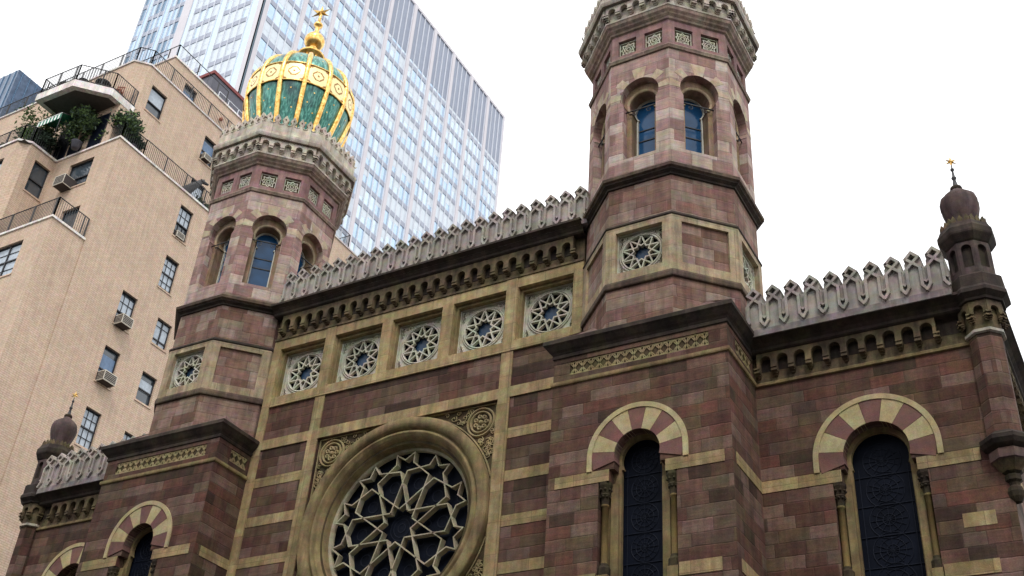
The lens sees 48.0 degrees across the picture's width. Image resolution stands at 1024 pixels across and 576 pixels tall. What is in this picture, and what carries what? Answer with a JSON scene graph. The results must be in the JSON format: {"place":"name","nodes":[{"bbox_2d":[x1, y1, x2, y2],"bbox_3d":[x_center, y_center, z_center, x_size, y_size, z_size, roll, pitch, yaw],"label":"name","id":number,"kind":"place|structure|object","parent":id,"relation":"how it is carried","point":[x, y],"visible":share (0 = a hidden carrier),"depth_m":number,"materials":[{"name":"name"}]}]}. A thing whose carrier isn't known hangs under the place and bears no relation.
{"place":"outdoors","nodes":[
{"label":"outdoors","id":0,"kind":"place"},
{"bbox_2d":[0,0,1023,359],"label":"sky","id":1,"kind":"structure","parent":0,"point":[858,109],"materials":[{"name":"white"}]},
{"bbox_2d":[5,0,1023,575],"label":"synagogue","id":2,"kind":"structure","parent":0,"point":[621,366],"depth_m":27.33,"materials":[{"name":"stone"}]},
{"bbox_2d":[42,542,84,575],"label":"arched window","id":3,"kind":"structure","parent":2,"relation":"in","point":[72,554],"depth_m":32.61,"materials":[{"name":"beige stone"}]},
{"bbox_2d":[103,501,171,575],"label":"arched window","id":4,"kind":"structure","parent":2,"relation":"in","point":[156,514],"depth_m":29.23,"materials":[{"name":"beige stone"}]},
{"bbox_2d":[169,349,204,388],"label":"square window","id":5,"kind":"structure","parent":2,"relation":"in","point":[187,366],"depth_m":32.14,"materials":[{"name":"stone"}]},
{"bbox_2d":[211,237,230,282],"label":"tower window","id":6,"kind":"structure","parent":2,"relation":"in","point":[226,245],"depth_m":34.68,"materials":[{"name":"beige glass"}]},
{"bbox_2d":[247,233,280,286],"bbox_3d":[-7.428,-0.817,34.265,0.518,2.270,0.860,-63,-71,53],"label":"tower window","id":7,"kind":"structure","parent":2,"relation":"in","point":[264,252],"depth_m":34.48,"materials":[{"name":"blue glass"}]},
{"bbox_2d":[280,347,323,395],"bbox_3d":[-5.653,2.392,31.669,1.406,1.426,0.250,-15,-39,26],"label":"square window","id":8,"kind":"structure","parent":2,"relation":"in","point":[302,370],"depth_m":31.76,"materials":[{"name":"stone"}]},
{"bbox_2d":[336,332,380,381],"bbox_3d":[-3.997,1.957,30.849,1.406,1.426,0.250,-15,-39,26],"label":"square window","id":9,"kind":"structure","parent":2,"relation":"in","point":[358,358],"depth_m":30.93,"materials":[{"name":"stone"}]},
{"bbox_2d":[297,417,489,575],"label":"rose window","id":10,"kind":"structure","parent":2,"relation":"in","point":[405,513],"depth_m":27.48,"materials":[{"name":"beige stone"}]},
{"bbox_2d":[395,316,441,367],"bbox_3d":[-2.342,1.523,30.029,1.406,1.426,0.250,-15,-39,26],"label":"square window","id":11,"kind":"structure","parent":2,"relation":"in","point":[418,342],"depth_m":30.11,"materials":[{"name":"stone"}]},
{"bbox_2d":[457,300,505,352],"bbox_3d":[-0.686,1.088,29.208,1.406,1.426,0.250,-15,-39,26],"label":"square window","id":12,"kind":"structure","parent":2,"relation":"in","point":[482,326],"depth_m":29.28,"materials":[{"name":"stone"}]},
{"bbox_2d":[523,283,572,337],"bbox_3d":[0.969,0.654,28.388,1.406,1.426,0.250,-15,-39,26],"label":"square window","id":13,"kind":"structure","parent":2,"relation":"in","point":[547,310],"depth_m":28.46,"materials":[{"name":"stone"}]},
{"bbox_2d":[586,401,688,575],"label":"arched window","id":14,"kind":"structure","parent":2,"relation":"in","point":[639,529],"depth_m":22.83,"materials":[{"name":"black stone"}]},
{"bbox_2d":[617,225,661,273],"bbox_3d":[2.977,-0.782,26.171,1.156,1.151,0.250,-15,-39,26],"label":"square window","id":15,"kind":"structure","parent":2,"relation":"in","point":[642,248],"depth_m":26.21,"materials":[{"name":"stone"}]},
{"bbox_2d":[626,100,655,155],"bbox_3d":[3.311,-3.932,28.515,0.860,2.270,0.519,-15,-39,26],"label":"tower window","id":16,"kind":"structure","parent":2,"relation":"in","point":[645,113],"depth_m":28.81,"materials":[{"name":"blue glass"}]},
{"bbox_2d":[684,98,713,153],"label":"tower window","id":17,"kind":"structure","parent":2,"relation":"in","point":[694,112],"depth_m":28.64,"materials":[{"name":"blue glass"}]},
{"bbox_2d":[742,250,754,289],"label":"square window","id":18,"kind":"structure","parent":2,"relation":"in","point":[749,279],"depth_m":26.93,"materials":[{"name":"stone"}]},
{"bbox_2d":[813,393,944,575],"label":"arched window","id":19,"kind":"structure","parent":2,"relation":"in","point":[887,521],"depth_m":22.18,"materials":[{"name":"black stone"}]},
{"label":"road","id":20,"kind":"structure","parent":0,"visible":0},
{"bbox_2d":[0,69,41,115],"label":"office tower","id":21,"kind":"structure","parent":20,"relation":"on","point":[17,85],"depth_m":152.10,"materials":[{"name":"blue glass"}]},
{"bbox_2d":[0,44,358,575],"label":"apartment building","id":22,"kind":"structure","parent":20,"relation":"on","point":[92,253],"depth_m":57.58,"materials":[{"name":"beige brick"}]},
{"bbox_2d":[0,242,22,277],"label":"window","id":23,"kind":"structure","parent":22,"relation":"in","point":[8,256],"depth_m":54.31,"materials":[{"name":"white glass"}]},
{"bbox_2d":[23,161,48,201],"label":"window","id":24,"kind":"structure","parent":22,"relation":"in","point":[36,180],"depth_m":59.90,"materials":[{"name":"black glass"}]},
{"bbox_2d":[13,102,64,154],"bbox_3d":[-25.639,-8.293,62.129,3.286,3.344,3.000,-15,-39,26],"label":"juniper shrub","id":25,"kind":"object","parent":22,"relation":"on","point":[44,127],"visible":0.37,"depth_m":61.95,"materials":[{"name":"green plant"}]},
{"bbox_2d":[25,126,61,152],"bbox_3d":[-24.951,-7.760,61.320,1.758,1.641,1.875,-15,-39,26],"label":"ivy bush","id":26,"kind":"object","parent":22,"relation":"on","point":[45,138],"visible":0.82,"depth_m":61.01,"materials":[{"name":"green plant"}]},
{"bbox_2d":[31,112,75,140],"bbox_3d":[-24.184,-8.290,60.771,1.858,1.989,1.003,-15,-39,26],"label":"awning","id":27,"kind":"object","parent":22,"relation":"attached to","point":[55,119],"visible":0.95,"depth_m":60.92,"materials":[{"name":"green fabric"}]},
{"bbox_2d":[53,131,70,159],"bbox_3d":[-24.211,-7.628,62.010,1.060,2.360,0.130,-15,-39,26],"label":"terrace door","id":28,"kind":"structure","parent":22,"relation":"in","point":[64,142],"depth_m":61.94,"materials":[{"name":"black glass"}]},
{"bbox_2d":[52,173,76,192],"bbox_3d":[-22.959,-5.347,58.995,0.763,0.610,0.762,-15,-39,26],"label":"air conditioner","id":29,"kind":"object","parent":22,"relation":"attached to","point":[64,182],"visible":1,"depth_m":58.77,"materials":[{"name":"grey metal"}]},
{"bbox_2d":[62,208,79,227],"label":"window","id":30,"kind":"structure","parent":22,"relation":"in","point":[70,212],"depth_m":57.71,"materials":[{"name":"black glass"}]},
{"bbox_2d":[59,159,93,192],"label":"window","id":31,"kind":"structure","parent":22,"relation":"in","point":[80,172],"depth_m":59.67,"materials":[{"name":"black glass"}]},
{"bbox_2d":[58,104,101,150],"bbox_3d":[-22.775,-8.707,61.176,2.243,3.316,2.037,-23,-43,34],"label":"juniper shrub","id":32,"kind":"object","parent":22,"relation":"on","point":[80,124],"visible":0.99,"depth_m":60.79,"materials":[{"name":"green plant"}]},
{"bbox_2d":[74,407,99,450],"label":"window","id":33,"kind":"structure","parent":22,"relation":"in","point":[90,420],"depth_m":53.10,"materials":[{"name":"white glass"}]},
{"bbox_2d":[86,112,110,147],"bbox_3d":[-21.856,-8.246,60.843,1.060,2.360,0.130,-15,-39,26],"label":"terrace door","id":34,"kind":"structure","parent":22,"relation":"in","point":[101,126],"depth_m":60.80,"materials":[{"name":"black glass"}]},
{"bbox_2d":[95,369,117,387],"bbox_3d":[-19.194,4.302,54.290,0.662,0.510,0.783,-15,-39,26],"label":"air conditioner","id":35,"kind":"object","parent":22,"relation":"attached to","point":[106,378],"visible":1,"depth_m":54.09,"materials":[{"name":"white metal"}]},
{"bbox_2d":[94,346,118,391],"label":"window","id":36,"kind":"structure","parent":22,"relation":"in","point":[109,359],"depth_m":55.20,"materials":[{"name":"blue glass"}]},
{"bbox_2d":[113,313,133,330],"bbox_3d":[-18.979,1.677,56.056,0.712,0.510,0.693,-15,-39,26],"label":"air conditioner","id":37,"kind":"object","parent":22,"relation":"attached to","point":[123,322],"visible":1,"depth_m":55.87,"materials":[{"name":"white metal"}]},
{"bbox_2d":[112,291,135,333],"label":"window","id":38,"kind":"structure","parent":22,"relation":"in","point":[126,305],"depth_m":57.06,"materials":[{"name":"white glass"}]},
{"bbox_2d":[106,107,145,140],"bbox_3d":[-20.193,-8.491,60.584,1.997,2.623,2.021,-15,-39,26],"label":"conifer bush","id":39,"kind":"object","parent":22,"relation":"on","point":[133,121],"visible":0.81,"depth_m":60.26,"materials":[{"name":"green plant"}]},
{"bbox_2d":[126,132,146,151],"bbox_3d":[-19.923,-7.609,60.681,1.510,1.318,1.391,-15,-39,26],"label":"conifer bush","id":40,"kind":"object","parent":22,"relation":"on","point":[136,141],"visible":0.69,"depth_m":60.43,"materials":[{"name":"green plant"}]},
{"bbox_2d":[134,372,155,409],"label":"window","id":41,"kind":"structure","parent":22,"relation":"in","point":[144,393],"depth_m":56.85,"materials":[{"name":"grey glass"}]},
{"bbox_2d":[144,86,165,122],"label":"window","id":42,"kind":"structure","parent":22,"relation":"in","point":[155,103],"depth_m":63.88,"materials":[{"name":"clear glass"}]},
{"bbox_2d":[150,319,169,352],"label":"window","id":43,"kind":"structure","parent":22,"relation":"in","point":[161,332],"depth_m":58.66,"materials":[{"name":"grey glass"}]},
{"bbox_2d":[157,256,177,296],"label":"window","id":44,"kind":"structure","parent":22,"relation":"in","point":[167,276],"depth_m":60.12,"materials":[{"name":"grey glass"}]},
{"bbox_2d":[172,206,191,245],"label":"window","id":45,"kind":"structure","parent":22,"relation":"in","point":[184,217],"depth_m":62.12,"materials":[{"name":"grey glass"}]},
{"bbox_2d":[184,179,208,193],"bbox_3d":[-17.739,-5.560,63.922,0.624,1.929,1.550,-15,-39,26],"label":"folded parasol","id":46,"kind":"object","parent":22,"relation":"on","point":[201,182],"visible":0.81,"depth_m":63.76,"materials":[{"name":"fabric"}]},
{"bbox_2d":[198,137,214,169],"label":"window","id":47,"kind":"structure","parent":22,"relation":"in","point":[207,147],"depth_m":66.96,"materials":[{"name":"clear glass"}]},
{"bbox_2d":[122,0,504,256],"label":"office tower","id":48,"kind":"structure","parent":20,"relation":"on","point":[423,145],"depth_m":172.34,"materials":[{"name":"metal"}]},
{"bbox_2d":[180,37,209,58],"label":"window","id":49,"kind":"structure","parent":48,"relation":"in","point":[206,40],"depth_m":154.58,"materials":[{"name":"white glass"}]},
{"bbox_2d":[186,20,214,41],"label":"window","id":50,"kind":"structure","parent":48,"relation":"in","point":[211,24],"depth_m":156.48,"materials":[{"name":"white glass"}]},
{"bbox_2d":[191,3,219,25],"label":"window","id":51,"kind":"structure","parent":48,"relation":"in","point":[216,8],"depth_m":158.33,"materials":[{"name":"white glass"}]},
{"bbox_2d":[210,39,240,61],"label":"window","id":52,"kind":"structure","parent":48,"relation":"in","point":[236,45],"depth_m":150.06,"materials":[{"name":"white glass"}]},
{"bbox_2d":[215,21,245,44],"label":"window","id":53,"kind":"structure","parent":48,"relation":"in","point":[240,31],"depth_m":151.93,"materials":[{"name":"white glass"}]},
{"bbox_2d":[220,4,250,27],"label":"window","id":54,"kind":"structure","parent":48,"relation":"in","point":[246,10],"depth_m":153.79,"materials":[{"name":"white glass"}]},
{"bbox_2d":[262,21,290,53],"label":"window","id":55,"kind":"structure","parent":48,"relation":"in","point":[266,30],"depth_m":152.26,"materials":[{"name":"white glass"}]},
{"bbox_2d":[267,3,294,41],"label":"window","id":56,"kind":"structure","parent":48,"relation":"in","point":[278,17],"depth_m":154.24,"materials":[{"name":"white glass"}]},
{"bbox_2d":[274,0,298,24],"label":"window","id":57,"kind":"structure","parent":48,"relation":"in","point":[289,7],"depth_m":156.67,"materials":[{"name":"white glass"}]},
{"bbox_2d":[125,0,491,255],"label":"distant windows","id":58,"kind":"structure","parent":48,"relation":"in","point":[262,45],"depth_m":160.25,"materials":[{"name":"blue glass"}]},
{"bbox_2d":[305,4,327,36],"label":"window","id":59,"kind":"structure","parent":48,"relation":"in","point":[313,19],"depth_m":162.00,"materials":[{"name":"white glass"}]},
{"bbox_2d":[311,0,331,20],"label":"window","id":60,"kind":"structure","parent":48,"relation":"in","point":[317,2],"depth_m":164.87,"materials":[{"name":"white glass"}]},
{"bbox_2d":[331,32,353,65],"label":"window","id":61,"kind":"structure","parent":48,"relation":"in","point":[339,43],"depth_m":166.57,"materials":[{"name":"white glass"}]},
{"bbox_2d":[334,16,356,50],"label":"window","id":62,"kind":"structure","parent":48,"relation":"in","point":[342,28],"depth_m":168.41,"materials":[{"name":"white glass"}]},
{"bbox_2d":[337,1,359,34],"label":"window","id":63,"kind":"structure","parent":48,"relation":"in","point":[345,14],"depth_m":170.27,"materials":[{"name":"white glass"}]},
{"bbox_2d":[344,0,362,19],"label":"window","id":64,"kind":"structure","parent":48,"relation":"in","point":[354,4],"depth_m":172.91,"materials":[{"name":"white glass"}]},
{"bbox_2d":[347,132,362,156],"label":"window","id":65,"kind":"structure","parent":48,"relation":"in","point":[350,137],"depth_m":163.65,"materials":[{"name":"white glass"}]},
{"bbox_2d":[351,116,365,139],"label":"window","id":66,"kind":"structure","parent":48,"relation":"in","point":[358,126],"depth_m":165.58,"materials":[{"name":"white glass"}]},
{"bbox_2d":[353,94,368,122],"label":"window","id":67,"kind":"structure","parent":48,"relation":"in","point":[357,101],"depth_m":167.39,"materials":[{"name":"white glass"}]},
{"bbox_2d":[353,77,371,105],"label":"window","id":68,"kind":"structure","parent":48,"relation":"in","point":[360,85],"depth_m":168.83,"materials":[{"name":"white glass"}]},
{"bbox_2d":[356,61,374,89],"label":"window","id":69,"kind":"structure","parent":48,"relation":"in","point":[363,69],"depth_m":170.73,"materials":[{"name":"white glass"}]},
{"bbox_2d":[356,204,377,235],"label":"window","id":70,"kind":"structure","parent":48,"relation":"in","point":[363,218],"depth_m":161.76,"materials":[{"name":"white glass"}]},
{"bbox_2d":[359,45,377,74],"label":"window","id":71,"kind":"structure","parent":48,"relation":"in","point":[366,54],"depth_m":172.58,"materials":[{"name":"white glass"}]},
{"bbox_2d":[359,185,380,217],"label":"window","id":72,"kind":"structure","parent":48,"relation":"in","point":[366,201],"depth_m":163.55,"materials":[{"name":"white glass"}]},
{"bbox_2d":[362,30,380,58],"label":"window","id":73,"kind":"structure","parent":48,"relation":"in","point":[369,39],"depth_m":174.44,"materials":[{"name":"white glass"}]},
{"bbox_2d":[363,168,382,198],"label":"window","id":74,"kind":"structure","parent":48,"relation":"in","point":[370,178],"depth_m":165.48,"materials":[{"name":"blue glass"}]},
{"bbox_2d":[365,15,382,43],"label":"window","id":75,"kind":"structure","parent":48,"relation":"in","point":[372,23],"depth_m":176.30,"materials":[{"name":"white glass"}]},
{"bbox_2d":[366,151,385,180],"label":"window","id":76,"kind":"structure","parent":48,"relation":"in","point":[373,160],"depth_m":167.31,"materials":[{"name":"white glass"}]},
{"bbox_2d":[369,134,388,163],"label":"window","id":77,"kind":"structure","parent":48,"relation":"in","point":[376,143],"depth_m":169.20,"materials":[{"name":"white glass"}]},
{"bbox_2d":[372,118,391,147],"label":"window","id":78,"kind":"structure","parent":48,"relation":"in","point":[379,126],"depth_m":171.07,"materials":[{"name":"white glass"}]},
{"bbox_2d":[375,101,393,131],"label":"window","id":79,"kind":"structure","parent":48,"relation":"in","point":[381,115],"depth_m":172.91,"materials":[{"name":"white glass"}]},
{"bbox_2d":[378,85,396,114],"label":"window","id":80,"kind":"structure","parent":48,"relation":"in","point":[384,98],"depth_m":174.76,"materials":[{"name":"white glass"}]},
{"bbox_2d":[380,69,399,99],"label":"window","id":81,"kind":"structure","parent":48,"relation":"in","point":[387,81],"depth_m":176.67,"materials":[{"name":"white glass"}]},
{"bbox_2d":[383,55,401,84],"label":"window","id":82,"kind":"structure","parent":48,"relation":"in","point":[390,63],"depth_m":178.53,"materials":[{"name":"white glass"}]},
{"bbox_2d":[383,210,403,239],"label":"window","id":83,"kind":"structure","parent":48,"relation":"in","point":[390,224],"depth_m":167.84,"materials":[{"name":"white glass"}]},
{"bbox_2d":[386,40,404,68],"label":"window","id":84,"kind":"structure","parent":48,"relation":"in","point":[392,52],"depth_m":180.33,"materials":[{"name":"white glass"}]},
{"bbox_2d":[386,192,405,222],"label":"window","id":85,"kind":"structure","parent":48,"relation":"in","point":[393,205],"depth_m":169.69,"materials":[{"name":"white glass"}]},
{"bbox_2d":[389,175,408,204],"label":"window","id":86,"kind":"structure","parent":48,"relation":"in","point":[396,186],"depth_m":171.61,"materials":[{"name":"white glass"}]},
{"bbox_2d":[392,159,410,188],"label":"window","id":87,"kind":"structure","parent":48,"relation":"in","point":[399,167],"depth_m":173.46,"materials":[{"name":"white glass"}]},
{"bbox_2d":[395,142,413,171],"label":"window","id":88,"kind":"structure","parent":48,"relation":"in","point":[401,154],"depth_m":175.32,"materials":[{"name":"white glass"}]},
{"bbox_2d":[397,126,415,155],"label":"window","id":89,"kind":"structure","parent":48,"relation":"in","point":[404,135],"depth_m":177.17,"materials":[{"name":"white glass"}]},
{"bbox_2d":[400,110,418,139],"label":"window","id":90,"kind":"structure","parent":48,"relation":"in","point":[406,122],"depth_m":179.01,"materials":[{"name":"white glass"}]},
{"bbox_2d":[402,95,420,123],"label":"window","id":91,"kind":"structure","parent":48,"relation":"in","point":[409,103],"depth_m":180.90,"materials":[{"name":"white glass"}]},
{"bbox_2d":[405,79,422,109],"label":"window","id":92,"kind":"structure","parent":48,"relation":"in","point":[411,90],"depth_m":182.77,"materials":[{"name":"blue glass"}]},
{"bbox_2d":[407,65,424,93],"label":"window","id":93,"kind":"structure","parent":48,"relation":"in","point":[413,78],"depth_m":184.61,"materials":[{"name":"white glass"}]},
{"bbox_2d":[412,199,429,227],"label":"window","id":94,"kind":"structure","parent":48,"relation":"in","point":[414,202],"depth_m":175.85,"materials":[{"name":"white glass"}]},
{"bbox_2d":[414,183,431,210],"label":"window","id":95,"kind":"structure","parent":48,"relation":"in","point":[416,186],"depth_m":177.73,"materials":[{"name":"blue glass"}]},
{"bbox_2d":[417,166,433,194],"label":"window","id":96,"kind":"structure","parent":48,"relation":"in","point":[419,169],"depth_m":179.56,"materials":[{"name":"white glass"}]},
{"bbox_2d":[419,151,436,177],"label":"window","id":97,"kind":"structure","parent":48,"relation":"in","point":[421,153],"depth_m":181.43,"materials":[{"name":"blue glass"}]},
{"bbox_2d":[421,135,438,161],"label":"window","id":98,"kind":"structure","parent":48,"relation":"in","point":[423,138],"depth_m":183.33,"materials":[{"name":"blue glass"}]},
{"bbox_2d":[424,119,440,146],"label":"window","id":99,"kind":"structure","parent":48,"relation":"in","point":[425,124],"depth_m":185.19,"materials":[{"name":"white glass"}]},
{"bbox_2d":[426,104,442,131],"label":"window","id":100,"kind":"structure","parent":48,"relation":"in","point":[428,107],"depth_m":187.01,"materials":[{"name":"white glass"}]},
{"bbox_2d":[428,89,444,116],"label":"window","id":101,"kind":"structure","parent":48,"relation":"in","point":[430,93],"depth_m":188.87,"materials":[{"name":"white glass"}]},
{"bbox_2d":[437,189,453,215],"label":"window","id":102,"kind":"structure","parent":48,"relation":"in","point":[439,192],"depth_m":183.84,"materials":[{"name":"blue glass"}]},
{"bbox_2d":[440,173,455,200],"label":"window","id":103,"kind":"structure","parent":48,"relation":"in","point":[441,177],"depth_m":185.69,"materials":[{"name":"blue glass"}]},
{"bbox_2d":[442,158,457,184],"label":"window","id":104,"kind":"structure","parent":48,"relation":"in","point":[443,162],"depth_m":187.56,"materials":[{"name":"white glass"}]},
{"bbox_2d":[444,143,459,169],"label":"window","id":105,"kind":"structure","parent":48,"relation":"in","point":[445,146],"depth_m":189.40,"materials":[{"name":"blue glass"}]},
{"bbox_2d":[445,128,461,153],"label":"window","id":106,"kind":"structure","parent":48,"relation":"in","point":[447,131],"depth_m":191.26,"materials":[{"name":"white glass"}]},
{"bbox_2d":[447,113,462,139],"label":"window","id":107,"kind":"structure","parent":48,"relation":"in","point":[449,116],"depth_m":193.06,"materials":[{"name":"blue glass"}]},
{"bbox_2d":[459,195,473,219],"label":"window","id":108,"kind":"structure","parent":48,"relation":"in","point":[464,201],"depth_m":189.82,"materials":[{"name":"blue glass"}]},
{"bbox_2d":[461,179,475,204],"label":"window","id":109,"kind":"structure","parent":48,"relation":"in","point":[462,185],"depth_m":191.68,"materials":[{"name":"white glass"}]},
{"bbox_2d":[463,165,476,188],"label":"window","id":110,"kind":"structure","parent":48,"relation":"in","point":[464,168],"depth_m":193.54,"materials":[{"name":"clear glass"}]},
{"bbox_2d":[464,150,478,174],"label":"window","id":111,"kind":"structure","parent":48,"relation":"in","point":[469,156],"depth_m":195.44,"materials":[{"name":"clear glass"}]},
{"bbox_2d":[480,184,494,209],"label":"window","id":112,"kind":"structure","parent":48,"relation":"in","point":[485,191],"depth_m":197.69,"materials":[{"name":"blue glass"}]},
{"bbox_2d":[482,170,495,194],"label":"window","id":113,"kind":"structure","parent":48,"relation":"in","point":[486,179],"depth_m":199.58,"materials":[{"name":"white glass"}]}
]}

